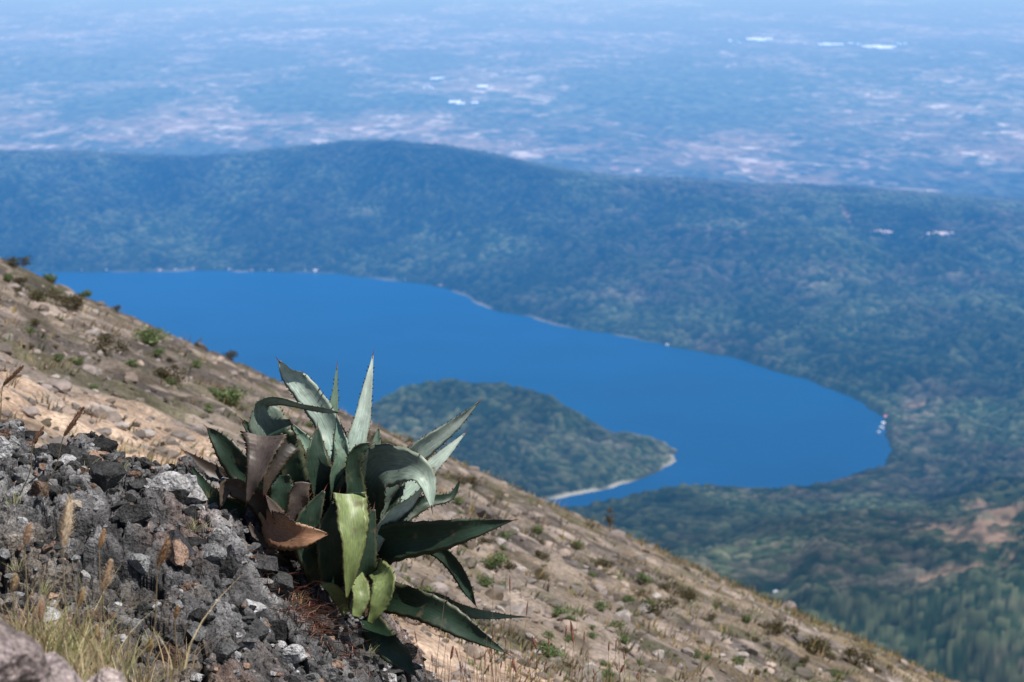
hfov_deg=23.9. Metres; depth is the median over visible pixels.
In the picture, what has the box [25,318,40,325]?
shrub
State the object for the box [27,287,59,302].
shrub
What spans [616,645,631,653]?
shrub
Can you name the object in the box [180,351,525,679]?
agave plant
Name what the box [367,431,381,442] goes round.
shrub
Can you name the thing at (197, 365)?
shrub
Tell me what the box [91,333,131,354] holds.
shrub
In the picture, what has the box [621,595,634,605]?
shrub
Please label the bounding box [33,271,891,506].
lake water
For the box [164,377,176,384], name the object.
shrub
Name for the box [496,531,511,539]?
shrub
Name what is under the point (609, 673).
shrub
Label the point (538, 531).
shrub
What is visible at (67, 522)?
seed grass
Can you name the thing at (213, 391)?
shrub
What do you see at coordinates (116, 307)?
shrub
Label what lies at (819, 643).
shrub
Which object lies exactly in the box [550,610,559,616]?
shrub
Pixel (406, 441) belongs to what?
shrub
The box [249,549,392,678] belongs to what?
dry leaf litter
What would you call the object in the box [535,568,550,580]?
shrub
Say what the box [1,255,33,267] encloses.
shrub
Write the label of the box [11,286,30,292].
shrub
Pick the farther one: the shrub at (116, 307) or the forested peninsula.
the forested peninsula
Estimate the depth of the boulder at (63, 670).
4.89 m
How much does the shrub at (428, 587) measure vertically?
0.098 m
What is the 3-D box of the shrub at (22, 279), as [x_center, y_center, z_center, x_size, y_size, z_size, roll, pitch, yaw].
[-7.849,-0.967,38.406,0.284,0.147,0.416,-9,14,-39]
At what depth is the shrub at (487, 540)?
24.04 m
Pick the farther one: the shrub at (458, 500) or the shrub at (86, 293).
the shrub at (86, 293)
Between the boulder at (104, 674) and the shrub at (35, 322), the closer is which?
the boulder at (104, 674)
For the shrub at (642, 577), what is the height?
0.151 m
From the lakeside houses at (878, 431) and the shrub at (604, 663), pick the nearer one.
the shrub at (604, 663)
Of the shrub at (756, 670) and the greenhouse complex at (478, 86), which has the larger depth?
the greenhouse complex at (478, 86)
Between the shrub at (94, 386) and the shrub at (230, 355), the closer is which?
the shrub at (94, 386)
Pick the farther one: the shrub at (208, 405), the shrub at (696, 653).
the shrub at (208, 405)
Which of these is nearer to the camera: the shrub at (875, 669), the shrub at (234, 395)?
the shrub at (234, 395)
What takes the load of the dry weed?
on the volcano slope ground at (162, 411)
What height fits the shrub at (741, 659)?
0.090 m
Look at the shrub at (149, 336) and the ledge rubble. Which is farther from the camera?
the shrub at (149, 336)
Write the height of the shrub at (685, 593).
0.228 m
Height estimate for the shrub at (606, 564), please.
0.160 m
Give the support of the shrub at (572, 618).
on the volcano slope ground at (162, 411)
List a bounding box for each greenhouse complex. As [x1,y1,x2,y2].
[428,77,487,88]
[448,100,478,104]
[728,37,772,43]
[818,42,906,48]
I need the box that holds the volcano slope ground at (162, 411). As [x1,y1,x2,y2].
[0,259,951,681]
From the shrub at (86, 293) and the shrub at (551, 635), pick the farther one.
the shrub at (86, 293)
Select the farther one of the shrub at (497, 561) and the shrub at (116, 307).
the shrub at (116, 307)
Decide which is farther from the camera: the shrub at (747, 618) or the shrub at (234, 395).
the shrub at (747, 618)
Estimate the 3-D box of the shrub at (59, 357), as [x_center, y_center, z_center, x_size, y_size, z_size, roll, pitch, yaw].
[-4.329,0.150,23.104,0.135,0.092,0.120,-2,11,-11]
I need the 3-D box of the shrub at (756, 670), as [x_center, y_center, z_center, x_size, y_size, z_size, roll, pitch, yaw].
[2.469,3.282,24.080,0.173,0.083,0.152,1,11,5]
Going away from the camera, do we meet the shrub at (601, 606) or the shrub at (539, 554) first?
the shrub at (601, 606)
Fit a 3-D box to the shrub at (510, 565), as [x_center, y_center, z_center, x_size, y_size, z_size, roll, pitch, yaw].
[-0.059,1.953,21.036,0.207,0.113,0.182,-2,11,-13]
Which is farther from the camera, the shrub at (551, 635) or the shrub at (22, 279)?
the shrub at (22, 279)
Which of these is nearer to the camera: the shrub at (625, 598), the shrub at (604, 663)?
the shrub at (604, 663)
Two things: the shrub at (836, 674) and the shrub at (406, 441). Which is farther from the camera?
the shrub at (406, 441)
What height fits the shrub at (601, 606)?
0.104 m
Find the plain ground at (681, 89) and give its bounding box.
[0,0,1023,197]
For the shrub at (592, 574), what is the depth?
27.04 m
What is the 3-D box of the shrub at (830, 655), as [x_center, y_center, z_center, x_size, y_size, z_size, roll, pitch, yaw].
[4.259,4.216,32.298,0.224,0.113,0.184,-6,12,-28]
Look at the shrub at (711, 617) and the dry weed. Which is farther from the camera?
the dry weed
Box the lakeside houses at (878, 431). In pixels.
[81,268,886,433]
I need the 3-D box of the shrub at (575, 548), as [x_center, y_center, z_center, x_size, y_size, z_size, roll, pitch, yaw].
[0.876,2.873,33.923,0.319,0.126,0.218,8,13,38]
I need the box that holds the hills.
[0,139,1023,681]
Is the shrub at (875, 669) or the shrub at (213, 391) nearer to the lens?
the shrub at (213, 391)
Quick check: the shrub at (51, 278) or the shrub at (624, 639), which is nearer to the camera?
the shrub at (624, 639)
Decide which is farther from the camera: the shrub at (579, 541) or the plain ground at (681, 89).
the plain ground at (681, 89)
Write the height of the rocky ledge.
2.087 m
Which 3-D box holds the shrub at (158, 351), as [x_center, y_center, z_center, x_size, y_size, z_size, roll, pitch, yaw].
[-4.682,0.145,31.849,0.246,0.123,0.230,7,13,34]
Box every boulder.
[0,618,51,681]
[46,651,82,681]
[86,667,125,681]
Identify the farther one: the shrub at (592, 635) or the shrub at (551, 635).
the shrub at (592, 635)
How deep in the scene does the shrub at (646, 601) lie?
26.30 m
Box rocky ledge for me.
[0,419,433,681]
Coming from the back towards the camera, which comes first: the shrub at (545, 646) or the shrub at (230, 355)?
the shrub at (230, 355)
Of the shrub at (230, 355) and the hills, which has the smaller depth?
the shrub at (230, 355)
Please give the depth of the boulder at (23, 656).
4.66 m
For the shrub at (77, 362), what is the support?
on the volcano slope ground at (162, 411)
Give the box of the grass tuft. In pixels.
[0,457,377,681]
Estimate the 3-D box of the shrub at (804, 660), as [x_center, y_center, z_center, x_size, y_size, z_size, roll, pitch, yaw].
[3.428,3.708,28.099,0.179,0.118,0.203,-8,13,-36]
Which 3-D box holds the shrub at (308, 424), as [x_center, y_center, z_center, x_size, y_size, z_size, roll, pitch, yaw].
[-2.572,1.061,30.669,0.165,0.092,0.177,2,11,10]
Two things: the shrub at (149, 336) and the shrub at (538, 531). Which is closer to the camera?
the shrub at (538, 531)
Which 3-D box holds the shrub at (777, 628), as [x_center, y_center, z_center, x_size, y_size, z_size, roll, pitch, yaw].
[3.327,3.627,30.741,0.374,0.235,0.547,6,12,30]
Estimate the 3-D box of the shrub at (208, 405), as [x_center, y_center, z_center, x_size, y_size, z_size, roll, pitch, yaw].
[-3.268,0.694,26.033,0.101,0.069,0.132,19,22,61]
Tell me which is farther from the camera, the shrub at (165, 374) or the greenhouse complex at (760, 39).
the greenhouse complex at (760, 39)
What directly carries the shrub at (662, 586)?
on the volcano slope ground at (162, 411)
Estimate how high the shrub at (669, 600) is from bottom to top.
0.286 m
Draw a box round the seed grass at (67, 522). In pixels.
[0,365,646,681]
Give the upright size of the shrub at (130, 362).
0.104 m
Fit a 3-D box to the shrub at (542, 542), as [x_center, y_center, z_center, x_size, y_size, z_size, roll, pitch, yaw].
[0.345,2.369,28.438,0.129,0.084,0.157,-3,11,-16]
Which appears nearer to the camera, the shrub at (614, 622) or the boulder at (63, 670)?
the boulder at (63, 670)
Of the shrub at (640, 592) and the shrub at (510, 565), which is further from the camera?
the shrub at (640, 592)
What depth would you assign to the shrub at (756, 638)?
28.41 m
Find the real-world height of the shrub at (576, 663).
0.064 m
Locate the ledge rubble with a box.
[0,421,441,681]
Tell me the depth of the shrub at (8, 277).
37.05 m
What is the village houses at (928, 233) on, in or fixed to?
on the hills
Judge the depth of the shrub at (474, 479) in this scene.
37.95 m
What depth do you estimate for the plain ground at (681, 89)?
21428.47 m
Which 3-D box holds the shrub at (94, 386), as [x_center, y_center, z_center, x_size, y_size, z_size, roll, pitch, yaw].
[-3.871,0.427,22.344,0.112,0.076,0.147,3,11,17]
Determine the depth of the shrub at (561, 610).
19.04 m
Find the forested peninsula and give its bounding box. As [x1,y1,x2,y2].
[371,378,676,499]
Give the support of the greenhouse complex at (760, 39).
on the plain ground at (681, 89)
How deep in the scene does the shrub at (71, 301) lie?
36.35 m
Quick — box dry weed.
[603,507,616,530]
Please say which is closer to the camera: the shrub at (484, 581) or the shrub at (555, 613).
the shrub at (555, 613)
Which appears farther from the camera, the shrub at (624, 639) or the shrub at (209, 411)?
the shrub at (209, 411)
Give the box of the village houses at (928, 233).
[773,230,952,592]
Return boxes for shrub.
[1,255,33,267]
[2,272,13,281]
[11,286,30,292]
[12,276,27,283]
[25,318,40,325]
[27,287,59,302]
[41,272,57,282]
[48,292,86,310]
[52,352,64,360]
[67,356,83,365]
[78,290,91,296]
[88,383,98,389]
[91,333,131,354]
[111,305,120,310]
[123,358,139,366]
[131,326,170,346]
[150,347,165,355]
[153,364,186,388]
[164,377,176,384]
[190,359,203,367]
[203,407,214,413]
[204,403,213,408]
[206,386,226,396]
[213,384,250,404]
[222,349,238,360]
[305,422,313,426]
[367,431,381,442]
[381,436,414,445]
[415,584,436,591]
[452,496,464,504]
[453,471,486,487]
[476,574,494,586]
[478,550,510,568]
[480,538,497,543]
[495,558,516,569]
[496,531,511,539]
[533,524,542,533]
[533,548,551,561]
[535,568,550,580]
[536,539,545,545]
[537,640,567,662]
[541,630,554,640]
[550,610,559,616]
[551,605,570,614]
[563,660,578,668]
[564,541,584,549]
[565,614,575,620]
[570,540,584,549]
[586,631,598,639]
[587,571,595,577]
[590,558,615,569]
[593,600,608,610]
[599,661,611,666]
[601,668,615,681]
[609,619,626,629]
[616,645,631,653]
[619,634,630,644]
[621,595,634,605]
[634,589,645,598]
[635,572,653,582]
[640,598,655,605]
[643,596,678,615]
[657,582,678,592]
[671,586,698,601]
[691,649,701,659]
[698,612,716,622]
[731,655,744,665]
[740,614,752,622]
[745,633,759,641]
[753,668,767,674]
[759,618,788,634]
[783,623,831,655]
[798,655,809,663]
[826,653,839,659]
[829,668,846,680]
[839,647,879,668]
[865,661,893,676]
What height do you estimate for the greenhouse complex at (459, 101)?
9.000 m
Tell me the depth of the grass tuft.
6.28 m
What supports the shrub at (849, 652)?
on the volcano slope ground at (162, 411)

